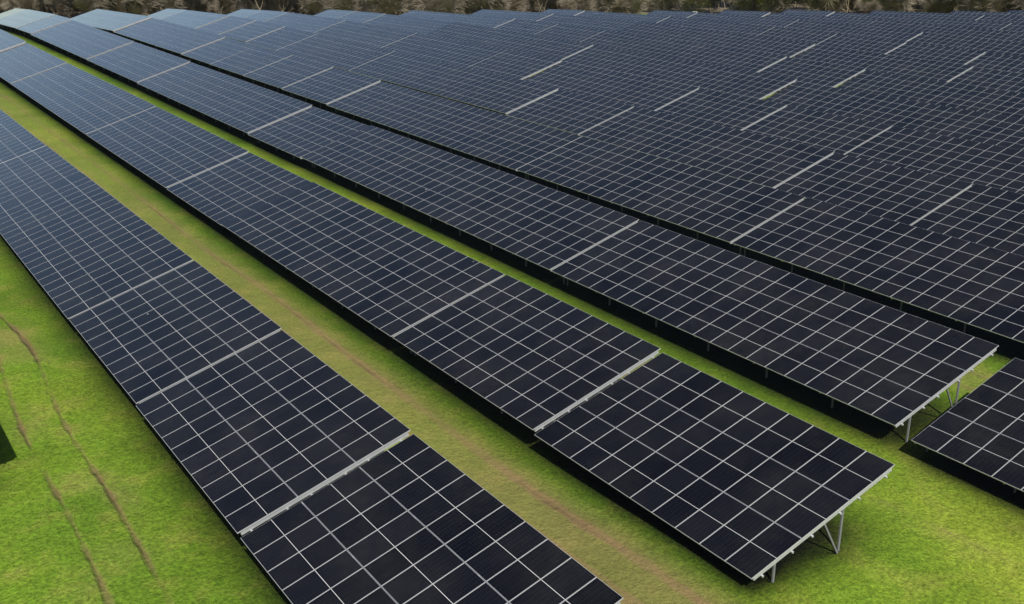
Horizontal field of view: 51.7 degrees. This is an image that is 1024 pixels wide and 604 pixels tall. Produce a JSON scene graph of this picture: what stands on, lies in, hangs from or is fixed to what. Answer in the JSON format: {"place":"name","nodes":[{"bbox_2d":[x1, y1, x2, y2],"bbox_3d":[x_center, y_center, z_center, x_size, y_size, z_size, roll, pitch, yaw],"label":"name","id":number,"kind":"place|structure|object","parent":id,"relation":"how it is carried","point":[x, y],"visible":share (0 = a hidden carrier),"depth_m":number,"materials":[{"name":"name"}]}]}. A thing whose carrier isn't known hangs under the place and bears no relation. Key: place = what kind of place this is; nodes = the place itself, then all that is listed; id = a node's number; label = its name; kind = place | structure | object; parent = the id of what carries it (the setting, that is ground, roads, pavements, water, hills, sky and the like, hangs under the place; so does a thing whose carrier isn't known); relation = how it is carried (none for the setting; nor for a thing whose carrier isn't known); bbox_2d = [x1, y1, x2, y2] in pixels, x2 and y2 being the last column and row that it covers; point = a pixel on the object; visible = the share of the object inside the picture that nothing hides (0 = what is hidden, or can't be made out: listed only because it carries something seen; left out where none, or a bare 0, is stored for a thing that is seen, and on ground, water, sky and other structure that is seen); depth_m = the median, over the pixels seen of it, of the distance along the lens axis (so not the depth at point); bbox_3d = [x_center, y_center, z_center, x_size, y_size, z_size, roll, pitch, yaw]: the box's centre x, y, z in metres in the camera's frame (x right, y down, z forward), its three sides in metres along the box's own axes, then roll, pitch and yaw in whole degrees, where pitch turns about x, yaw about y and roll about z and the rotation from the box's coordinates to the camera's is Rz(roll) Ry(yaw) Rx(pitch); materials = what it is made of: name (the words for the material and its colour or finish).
{"place":"outdoors","nodes":[
{"label":"outdoors","id":0,"kind":"place"},
{"bbox_2d":[0,0,1023,603],"bbox_3d":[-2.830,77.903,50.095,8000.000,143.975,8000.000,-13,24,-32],"label":"ground","id":1,"kind":"structure","parent":0,"point":[104,498],"depth_m":38.74,"materials":[{"name":"green plant"}]},
{"bbox_2d":[0,29,25,51],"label":"solar panel array","id":2,"kind":"object","parent":1,"relation":"on","point":[8,40],"visible":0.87,"depth_m":135.17,"materials":[{"name":"blue glass"}]},
{"bbox_2d":[3,0,41,10],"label":"tree","id":3,"kind":"object","parent":1,"relation":"on","point":[10,3],"visible":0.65,"depth_m":193.79,"materials":[{"name":"brown plant"}]},
{"bbox_2d":[0,109,45,163],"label":"solar panel array","id":4,"kind":"object","parent":1,"relation":"on","point":[17,139],"visible":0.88,"depth_m":79.64,"materials":[{"name":"blue glass"}]},
{"bbox_2d":[0,9,54,33],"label":"solar panel array","id":5,"kind":"object","parent":1,"relation":"on","point":[21,18],"visible":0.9,"depth_m":172.24,"materials":[{"name":"blue glass"}]},
{"bbox_2d":[0,43,66,83],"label":"solar panel array","id":6,"kind":"object","parent":1,"relation":"on","point":[22,61],"visible":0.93,"depth_m":120.94,"materials":[{"name":"blue glass"}]},
{"bbox_2d":[0,146,82,207],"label":"solar panel array","id":7,"kind":"object","parent":1,"relation":"on","point":[20,179],"visible":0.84,"depth_m":70.75,"materials":[{"name":"blue glass"}]},
{"bbox_2d":[16,15,70,40],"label":"solar panel array","id":8,"kind":"object","parent":1,"relation":"on","point":[42,24],"visible":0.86,"depth_m":160.38,"materials":[{"name":"blue glass"}]},
{"bbox_2d":[33,0,79,14],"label":"tree","id":9,"kind":"object","parent":1,"relation":"on","point":[46,3],"visible":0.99,"depth_m":197.75,"materials":[{"name":"brown plant"}]},
{"bbox_2d":[30,20,133,66],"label":"solar panel array","id":10,"kind":"object","parent":1,"relation":"on","point":[82,40],"visible":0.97,"depth_m":142.24,"materials":[{"name":"blue glass"}]},
{"bbox_2d":[11,63,154,133],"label":"solar panel array","id":11,"kind":"object","parent":1,"relation":"on","point":[84,102],"visible":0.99,"depth_m":99.90,"materials":[{"name":"blue glass"}]},
{"bbox_2d":[74,0,116,12],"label":"tree","id":12,"kind":"object","parent":1,"relation":"on","point":[89,5],"visible":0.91,"depth_m":190.99,"materials":[{"name":"brown plant"}]},
{"bbox_2d":[0,174,192,318],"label":"solar panel array","id":13,"kind":"object","parent":1,"relation":"on","point":[69,285],"visible":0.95,"depth_m":56.61,"materials":[{"name":"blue glass"}]},
{"bbox_2d":[70,9,150,34],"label":"solar panel array","id":14,"kind":"object","parent":1,"relation":"on","point":[107,20],"visible":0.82,"depth_m":171.28,"materials":[{"name":"blue glass"}]},
{"bbox_2d":[87,42,189,85],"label":"solar panel array","id":15,"kind":"object","parent":1,"relation":"on","point":[136,62],"visible":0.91,"depth_m":122.33,"materials":[{"name":"blue glass"}]},
{"bbox_2d":[148,9,184,19],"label":"solar panel array","id":16,"kind":"object","parent":1,"relation":"on","point":[162,14],"visible":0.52,"depth_m":185.76,"materials":[{"name":"blue glass"}]},
{"bbox_2d":[87,107,248,187],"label":"solar panel array","id":17,"kind":"object","parent":1,"relation":"on","point":[163,148],"visible":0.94,"depth_m":80.10,"materials":[{"name":"blue glass"}]},
{"bbox_2d":[113,18,224,60],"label":"solar panel array","id":18,"kind":"object","parent":1,"relation":"on","point":[176,38],"visible":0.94,"depth_m":147.02,"materials":[{"name":"blue glass"}]},
{"bbox_2d":[69,261,281,403],"bbox_3d":[-14.951,1.699,46.357,6.104,3.382,10.720,-13,24,-32],"label":"solar panel array","id":19,"kind":"object","parent":1,"relation":"on","point":[139,364],"visible":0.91,"depth_m":45.40,"materials":[{"name":"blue glass"}]},
{"bbox_2d":[160,10,229,28],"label":"solar panel array","id":20,"kind":"object","parent":1,"relation":"on","point":[192,19],"visible":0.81,"depth_m":171.91,"materials":[{"name":"blue glass"}]},
{"bbox_2d":[181,38,255,68],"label":"solar panel array","id":21,"kind":"object","parent":1,"relation":"on","point":[216,51],"visible":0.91,"depth_m":132.03,"materials":[{"name":"blue glass"}]},
{"bbox_2d":[137,62,311,142],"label":"solar panel array","id":22,"kind":"object","parent":1,"relation":"on","point":[243,106],"visible":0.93,"depth_m":100.13,"materials":[{"name":"blue glass"}]},
{"bbox_2d":[197,16,255,34],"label":"solar panel array","id":23,"kind":"object","parent":1,"relation":"on","point":[224,25],"visible":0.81,"depth_m":160.07,"materials":[{"name":"blue glass"}]},
{"bbox_2d":[167,152,311,226],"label":"solar panel array","id":24,"kind":"object","parent":1,"relation":"on","point":[233,188],"visible":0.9,"depth_m":68.73,"materials":[{"name":"blue glass"}]},
{"bbox_2d":[210,46,291,82],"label":"solar panel array","id":25,"kind":"object","parent":1,"relation":"on","point":[250,60],"visible":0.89,"depth_m":123.48,"materials":[{"name":"blue glass"}]},
{"bbox_2d":[220,21,284,41],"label":"solar panel array","id":26,"kind":"object","parent":1,"relation":"on","point":[250,31],"visible":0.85,"depth_m":151.65,"materials":[{"name":"blue glass"}]},
{"bbox_2d":[245,10,287,21],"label":"solar panel array","id":27,"kind":"object","parent":1,"relation":"on","point":[264,15],"visible":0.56,"depth_m":177.94,"materials":[{"name":"blue glass"}]},
{"bbox_2d":[136,330,410,534],"bbox_3d":[-8.874,4.854,37.955,6.104,3.382,10.720,-13,24,-32],"label":"solar panel array","id":28,"kind":"object","parent":1,"relation":"on","point":[242,484],"visible":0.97,"depth_m":36.84,"materials":[{"name":"black glass"}]},
{"bbox_2d":[245,27,316,50],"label":"solar panel array","id":29,"kind":"object","parent":1,"relation":"on","point":[280,38],"visible":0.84,"depth_m":143.41,"materials":[{"name":"blue glass"}]},
{"bbox_2d":[244,56,333,96],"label":"solar panel array","id":30,"kind":"object","parent":1,"relation":"on","point":[287,72],"visible":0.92,"depth_m":115.09,"materials":[{"name":"blue glass"}]},
{"bbox_2d":[265,12,344,32],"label":"solar panel array","id":31,"kind":"object","parent":1,"relation":"on","point":[309,23],"visible":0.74,"depth_m":164.23,"materials":[{"name":"blue glass"}]},
{"bbox_2d":[247,107,368,166],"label":"solar panel array","id":32,"kind":"object","parent":1,"relation":"on","point":[305,132],"visible":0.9,"depth_m":85.66,"materials":[{"name":"blue glass"}]},
{"bbox_2d":[303,0,335,13],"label":"tree","id":33,"kind":"object","parent":1,"relation":"on","point":[320,7],"visible":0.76,"depth_m":193.00,"materials":[{"name":"brown plant"}]},
{"bbox_2d":[282,67,380,112],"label":"solar panel array","id":34,"kind":"object","parent":1,"relation":"on","point":[331,85],"visible":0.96,"depth_m":106.64,"materials":[{"name":"blue glass"}]},
{"bbox_2d":[313,9,354,18],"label":"solar panel array","id":35,"kind":"object","parent":1,"relation":"on","point":[335,14],"visible":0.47,"depth_m":182.61,"materials":[{"name":"blue glass"}]},
{"bbox_2d":[276,34,393,70],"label":"solar panel array","id":36,"kind":"object","parent":1,"relation":"on","point":[339,53],"visible":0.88,"depth_m":130.24,"materials":[{"name":"blue glass"}]},
{"bbox_2d":[329,0,366,11],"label":"tree","id":37,"kind":"object","parent":1,"relation":"on","point":[349,5],"visible":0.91,"depth_m":191.95,"materials":[{"name":"brown plant"}]},
{"bbox_2d":[338,11,384,22],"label":"solar panel array","id":38,"kind":"object","parent":1,"relation":"on","point":[360,17],"visible":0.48,"depth_m":173.81,"materials":[{"name":"blue glass"}]},
{"bbox_2d":[221,182,504,353],"bbox_3d":[-8.901,-2.225,56.752,6.104,3.382,21.420,-13,24,-32],"label":"solar panel array","id":39,"kind":"object","parent":1,"relation":"on","point":[389,277],"visible":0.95,"depth_m":54.55,"materials":[{"name":"black glass"}]},
{"bbox_2d":[315,20,415,47],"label":"solar panel array","id":40,"kind":"object","parent":1,"relation":"on","point":[370,35],"visible":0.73,"depth_m":147.69,"materials":[{"name":"blue glass"}]},
{"bbox_2d":[380,0,413,14],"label":"tree","id":41,"kind":"object","parent":1,"relation":"on","point":[399,6],"visible":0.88,"depth_m":192.79,"materials":[{"name":"brown plant"}]},
{"bbox_2d":[365,14,454,33],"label":"solar panel array","id":42,"kind":"object","parent":1,"relation":"on","point":[417,25],"visible":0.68,"depth_m":160.60,"materials":[{"name":"blue glass"}]},
{"bbox_2d":[241,434,622,603],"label":"solar panel array","id":43,"kind":"object","parent":1,"relation":"on","point":[396,550],"visible":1,"depth_m":30.13,"materials":[{"name":"black glass"}]},
{"bbox_2d":[415,0,448,12],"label":"tree","id":44,"kind":"object","parent":1,"relation":"on","point":[437,8],"visible":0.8,"depth_m":192.39,"materials":[{"name":"brown plant"}]},
{"bbox_2d":[383,33,505,67],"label":"solar panel array","id":45,"kind":"object","parent":1,"relation":"on","point":[456,52],"visible":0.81,"depth_m":131.05,"materials":[{"name":"blue glass"}]},
{"bbox_2d":[327,81,581,179],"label":"solar panel array","id":46,"kind":"object","parent":1,"relation":"on","point":[513,143],"visible":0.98,"depth_m":87.90,"materials":[{"name":"blue glass"}]},
{"bbox_2d":[350,51,558,117],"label":"solar panel array","id":47,"kind":"object","parent":1,"relation":"on","point":[506,95],"visible":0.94,"depth_m":108.04,"materials":[{"name":"blue glass"}]},
{"bbox_2d":[439,0,470,13],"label":"tree","id":48,"kind":"object","parent":1,"relation":"on","point":[452,5],"visible":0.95,"depth_m":191.11,"materials":[{"name":"brown plant"}]},
{"bbox_2d":[399,10,514,27],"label":"solar panel array","id":49,"kind":"object","parent":1,"relation":"on","point":[488,21],"visible":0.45,"depth_m":170.05,"materials":[{"name":"blue glass"}]},
{"bbox_2d":[301,125,638,283],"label":"solar panel array","id":50,"kind":"object","parent":1,"relation":"on","point":[550,229],"visible":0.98,"depth_m":65.92,"materials":[{"name":"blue glass"}]},
{"bbox_2d":[426,22,592,59],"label":"solar panel array","id":51,"kind":"object","parent":1,"relation":"on","point":[556,48],"visible":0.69,"depth_m":138.76,"materials":[{"name":"blue glass"}]},
{"bbox_2d":[470,9,553,20],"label":"solar panel array","id":52,"kind":"object","parent":1,"relation":"on","point":[533,16],"visible":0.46,"depth_m":177.62,"materials":[{"name":"blue glass"}]},
{"bbox_2d":[468,50,561,79],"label":"solar panel array","id":53,"kind":"object","parent":1,"relation":"on","point":[516,64],"visible":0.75,"depth_m":118.91,"materials":[{"name":"blue glass"}]},
{"bbox_2d":[496,19,556,34],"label":"solar panel array","id":54,"kind":"object","parent":1,"relation":"on","point":[526,26],"visible":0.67,"depth_m":155.37,"materials":[{"name":"blue glass"}]},
{"bbox_2d":[393,275,660,431],"bbox_3d":[0.259,2.449,44.247,6.104,3.382,10.720,-14,24,-32],"label":"solar panel array","id":55,"kind":"object","parent":1,"relation":"on","point":[532,358],"visible":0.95,"depth_m":43.24,"materials":[{"name":"black glass"}]},
{"bbox_2d":[507,90,633,134],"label":"solar panel","id":56,"kind":"object","parent":1,"relation":"on","point":[572,112],"visible":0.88,"depth_m":93.32,"materials":[{"name":"black glass"}]},
{"bbox_2d":[535,24,605,41],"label":"solar panel array","id":57,"kind":"object","parent":1,"relation":"on","point":[570,32],"visible":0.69,"depth_m":146.94,"materials":[{"name":"blue glass"}]},
{"bbox_2d":[562,0,602,11],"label":"tree","id":58,"kind":"object","parent":1,"relation":"on","point":[583,6],"visible":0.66,"depth_m":193.40,"materials":[{"name":"brown plant"}]},
{"bbox_2d":[524,62,699,110],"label":"solar panel array","id":59,"kind":"object","parent":1,"relation":"on","point":[638,91],"visible":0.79,"depth_m":105.70,"materials":[{"name":"blue glass"}]},
{"bbox_2d":[599,0,644,13],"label":"tree","id":60,"kind":"object","parent":1,"relation":"on","point":[621,3],"visible":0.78,"depth_m":193.08,"materials":[{"name":"brown plant"}]},
{"bbox_2d":[575,11,669,22],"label":"solar panel array","id":61,"kind":"object","parent":1,"relation":"on","point":[632,17],"visible":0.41,"depth_m":171.82,"materials":[{"name":"blue glass"}]},
{"bbox_2d":[516,136,804,254],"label":"solar panel array","id":62,"kind":"object","parent":1,"relation":"on","point":[729,209],"visible":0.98,"depth_m":68.09,"materials":[{"name":"black glass"}]},
{"bbox_2d":[646,10,697,17],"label":"solar panel array","id":63,"kind":"object","parent":1,"relation":"on","point":[683,14],"visible":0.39,"depth_m":178.87,"materials":[{"name":"blue glass"}]},
{"bbox_2d":[556,45,795,98],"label":"solar panel array","id":64,"kind":"object","parent":1,"relation":"on","point":[750,84],"visible":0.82,"depth_m":113.34,"materials":[{"name":"blue glass"}]},
{"bbox_2d":[581,30,786,71],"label":"solar panel array","id":65,"kind":"object","parent":1,"relation":"on","point":[748,60],"visible":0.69,"depth_m":128.50,"materials":[{"name":"blue glass"}]},
{"bbox_2d":[580,107,834,188],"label":"solar panel array","id":66,"kind":"object","parent":1,"relation":"on","point":[768,161],"visible":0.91,"depth_m":79.84,"materials":[{"name":"blue glass"}]},
{"bbox_2d":[534,353,894,582],"bbox_3d":[6.341,5.691,35.879,6.104,3.382,10.720,-14,24,-32],"label":"solar panel array","id":67,"kind":"object","parent":1,"relation":"on","point":[753,488],"visible":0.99,"depth_m":34.76,"materials":[{"name":"black glass"}]},
{"bbox_2d":[658,16,773,35],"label":"solar panel array","id":68,"kind":"object","parent":1,"relation":"on","point":[746,29],"visible":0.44,"depth_m":154.87,"materials":[{"name":"black glass"}]},
{"bbox_2d":[620,21,814,60],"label":"solar panel array","id":69,"kind":"object","parent":1,"relation":"on","point":[789,48],"visible":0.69,"depth_m":139.03,"materials":[{"name":"blue glass"}]},
{"bbox_2d":[657,88,786,130],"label":"solar panel array","id":70,"kind":"object","parent":1,"relation":"on","point":[737,112],"visible":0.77,"depth_m":94.00,"materials":[{"name":"blue glass"}]},
{"bbox_2d":[688,12,797,26],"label":"solar panel array","id":71,"kind":"object","parent":1,"relation":"on","point":[774,22],"visible":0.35,"depth_m":165.38,"materials":[{"name":"blue glass"}]},
{"bbox_2d":[718,10,769,16],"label":"solar panel array","id":72,"kind":"object","parent":1,"relation":"on","point":[750,13],"visible":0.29,"depth_m":180.47,"materials":[{"name":"blue glass"}]},
{"bbox_2d":[552,221,998,441],"bbox_3d":[10.606,0.798,48.839,6.104,3.382,21.420,-14,24,-32],"label":"solar panel array","id":73,"kind":"object","parent":1,"relation":"on","point":[895,368],"visible":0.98,"depth_m":46.34,"materials":[{"name":"black glass"}]},
{"bbox_2d":[758,27,836,51],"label":"solar panel array","id":74,"kind":"object","parent":1,"relation":"on","point":[807,36],"visible":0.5,"depth_m":143.05,"materials":[{"name":"blue glass"}]},
{"bbox_2d":[781,10,834,15],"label":"solar panel array","id":75,"kind":"object","parent":1,"relation":"on","point":[813,12],"visible":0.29,"depth_m":183.47,"materials":[{"name":"blue glass"}]},
{"bbox_2d":[760,57,865,86],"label":"solar panel array","id":76,"kind":"object","parent":1,"relation":"on","point":[819,73],"visible":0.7,"depth_m":113.21,"materials":[{"name":"blue glass"}]},
{"bbox_2d":[743,106,891,154],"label":"solar panel array","id":77,"kind":"object","parent":1,"relation":"on","point":[839,134],"visible":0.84,"depth_m":85.65,"materials":[{"name":"blue glass"}]},
{"bbox_2d":[765,13,877,25],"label":"solar panel array","id":78,"kind":"object","parent":1,"relation":"on","point":[853,21],"visible":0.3,"depth_m":166.70,"materials":[{"name":"blue glass"}]},
{"bbox_2d":[824,0,858,12],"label":"tree","id":79,"kind":"object","parent":1,"relation":"on","point":[841,6],"visible":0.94,"depth_m":222.96,"materials":[{"name":"brown plant"}]},
{"bbox_2d":[785,20,922,41],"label":"solar panel array","id":80,"kind":"object","parent":1,"relation":"on","point":[879,32],"visible":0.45,"depth_m":148.60,"materials":[{"name":"blue glass"}]},
{"bbox_2d":[809,34,906,53],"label":"solar panel array","id":81,"kind":"object","parent":1,"relation":"on","point":[866,44],"visible":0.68,"depth_m":134.56,"materials":[{"name":"blue glass"}]},
{"bbox_2d":[775,153,972,225],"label":"solar panel array","id":82,"kind":"object","parent":1,"relation":"on","point":[899,194],"visible":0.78,"depth_m":68.30,"materials":[{"name":"black glass"}]},
{"bbox_2d":[732,197,1023,342],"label":"solar panel array","id":83,"kind":"object","parent":1,"relation":"on","point":[971,283],"visible":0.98,"depth_m":54.17,"materials":[{"name":"black glass"}]},
{"bbox_2d":[793,45,972,81],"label":"solar panel array","id":84,"kind":"object","parent":1,"relation":"on","point":[915,67],"visible":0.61,"depth_m":118.74,"materials":[{"name":"blue glass"}]},
{"bbox_2d":[764,81,1023,150],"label":"solar panel array","id":85,"kind":"object","parent":1,"relation":"on","point":[992,129],"visible":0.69,"depth_m":91.76,"materials":[{"name":"blue glass"}]},
{"bbox_2d":[877,0,916,11],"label":"tree","id":86,"kind":"object","parent":1,"relation":"on","point":[895,4],"visible":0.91,"depth_m":206.86,"materials":[{"name":"brown plant"}]},
{"bbox_2d":[829,12,1010,29],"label":"solar panel array","id":87,"kind":"object","parent":1,"relation":"on","point":[991,25],"visible":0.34,"depth_m":163.79,"materials":[{"name":"black glass"}]},
{"bbox_2d":[868,10,983,19],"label":"solar panel array","id":88,"kind":"object","parent":1,"relation":"on","point":[946,15],"visible":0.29,"depth_m":176.43,"materials":[{"name":"blue glass"}]},
{"bbox_2d":[836,70,1023,118],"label":"solar panel array","id":89,"kind":"object","parent":1,"relation":"on","point":[986,100],"visible":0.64,"depth_m":101.47,"materials":[{"name":"blue glass"}]},
{"bbox_2d":[845,126,1023,193],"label":"solar panel array","id":90,"kind":"object","parent":1,"relation":"on","point":[989,165],"visible":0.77,"depth_m":76.38,"materials":[{"name":"black glass"}]},
{"bbox_2d":[887,42,985,64],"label":"solar panel array","id":91,"kind":"object","parent":1,"relation":"on","point":[940,53],"visible":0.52,"depth_m":126.20,"materials":[{"name":"blue glass"}]},
{"bbox_2d":[922,0,961,12],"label":"tree","id":92,"kind":"object","parent":1,"relation":"on","point":[935,6],"visible":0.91,"depth_m":200.22,"materials":[{"name":"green plant"}]},
{"bbox_2d":[867,19,1023,42],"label":"solar panel array","id":93,"kind":"object","parent":1,"relation":"on","point":[1009,36],"visible":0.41,"depth_m":148.95,"materials":[{"name":"blue glass"}]},
{"bbox_2d":[906,32,1023,59],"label":"solar panel array","id":94,"kind":"object","parent":1,"relation":"on","point":[1001,47],"visible":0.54,"depth_m":134.58,"materials":[{"name":"blue glass"}]},
{"bbox_2d":[911,358,1023,492],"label":"solar panel array","id":95,"kind":"object","parent":1,"relation":"on","point":[980,428],"visible":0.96,"depth_m":38.18,"materials":[{"name":"black glass"}]},
{"bbox_2d":[912,184,1023,255],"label":"solar panel array","id":96,"kind":"object","parent":1,"relation":"on","point":[991,217],"visible":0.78,"depth_m":62.23,"materials":[{"name":"black glass"}]},
{"bbox_2d":[950,68,1023,92],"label":"solar panel array","id":97,"kind":"object","parent":1,"relation":"on","point":[997,79],"visible":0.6,"depth_m":108.98,"materials":[{"name":"blue glass"}]},
{"bbox_2d":[966,0,1015,11],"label":"tree","id":98,"kind":"object","parent":1,"relation":"on","point":[994,4],"visible":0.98,"depth_m":191.85,"materials":[{"name":"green plant"}]},
{"bbox_2d":[965,53,1023,73],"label":"solar panel array","id":99,"kind":"object","parent":1,"relation":"on","point":[1001,62],"visible":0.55,"depth_m":119.91,"materials":[{"name":"blue glass"}]},
{"bbox_2d":[976,15,1023,23],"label":"solar panel array","id":100,"kind":"object","parent":1,"relation":"on","point":[1009,19],"visible":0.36,"depth_m":166.43,"materials":[{"name":"blue glass"}]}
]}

